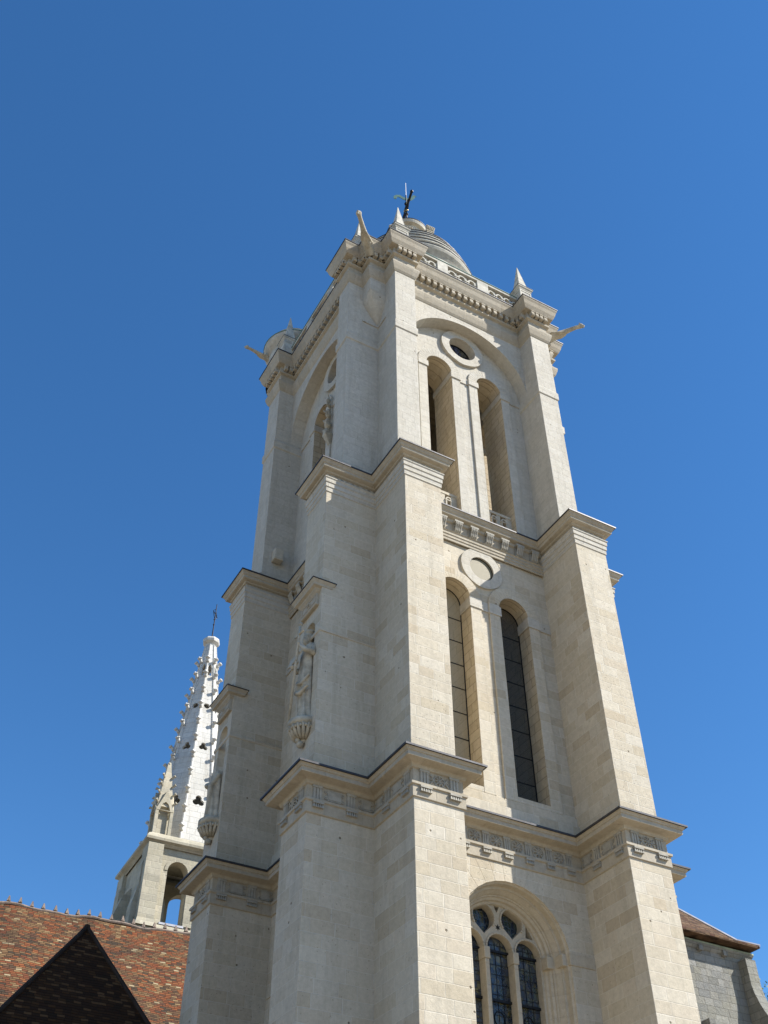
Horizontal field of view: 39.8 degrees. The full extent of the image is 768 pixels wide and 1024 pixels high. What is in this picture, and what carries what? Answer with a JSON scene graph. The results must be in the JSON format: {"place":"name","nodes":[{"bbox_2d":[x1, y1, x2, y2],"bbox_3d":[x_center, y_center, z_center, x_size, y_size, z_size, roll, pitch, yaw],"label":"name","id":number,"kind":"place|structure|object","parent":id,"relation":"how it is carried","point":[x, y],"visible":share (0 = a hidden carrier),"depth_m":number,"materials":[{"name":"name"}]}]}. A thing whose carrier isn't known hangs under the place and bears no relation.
{"place":"outdoors","nodes":[
{"label":"outdoors","id":0,"kind":"place"},
{"bbox_2d":[0,924,150,1023],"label":"church transept","id":1,"kind":"structure","parent":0,"point":[77,978],"depth_m":35.21,"materials":[{"name":"tile"}]},
{"bbox_2d":[0,895,189,1023],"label":"church nave","id":2,"kind":"structure","parent":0,"point":[150,964],"depth_m":54.88,"materials":[{"name":"tile"}]},
{"bbox_2d":[112,606,222,931],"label":"church spire","id":3,"kind":"structure","parent":2,"relation":"on","point":[165,858],"depth_m":67.45,"materials":[{"name":"stone"}]},
{"bbox_2d":[0,0,767,999],"label":"sky","id":4,"kind":"structure","parent":0,"point":[181,181],"materials":[{"name":"blue"}]},
{"bbox_2d":[175,208,700,1023],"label":"church tower","id":5,"kind":"structure","parent":0,"point":[437,806],"depth_m":35.20,"materials":[{"name":"stone"}]},
{"bbox_2d":[204,770,222,816],"bbox_3d":[-5.965,10.068,37.372,0.778,1.840,0.851,21,-48,-21],"label":"stone statue","id":6,"kind":"object","parent":5,"relation":"on","point":[213,786],"visible":0.73,"depth_m":37.15,"materials":[{"name":"stone"}]},
{"bbox_2d":[287,622,315,723],"bbox_3d":[-2.472,5.110,33.447,0.898,3.570,1.120,21,-48,-21],"label":"stone statue","id":7,"kind":"object","parent":5,"relation":"on","point":[303,691],"visible":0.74,"depth_m":33.30,"materials":[{"name":"stone"}]},
{"bbox_2d":[393,183,415,217],"bbox_3d":[1.315,-18.799,64.873,1.269,5.200,2.400,28,-51,-27],"label":"weather vane","id":8,"kind":"object","parent":5,"relation":"on","point":[407,202],"visible":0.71,"depth_m":64.87,"materials":[{"name":"metal"}]},
{"label":"ground","id":9,"kind":"structure","parent":0,"visible":0},
{"bbox_2d":[678,908,767,1023],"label":"side chapel","id":10,"kind":"structure","parent":9,"relation":"on","point":[726,980],"depth_m":44.23,"materials":[{"name":"grey stone"}]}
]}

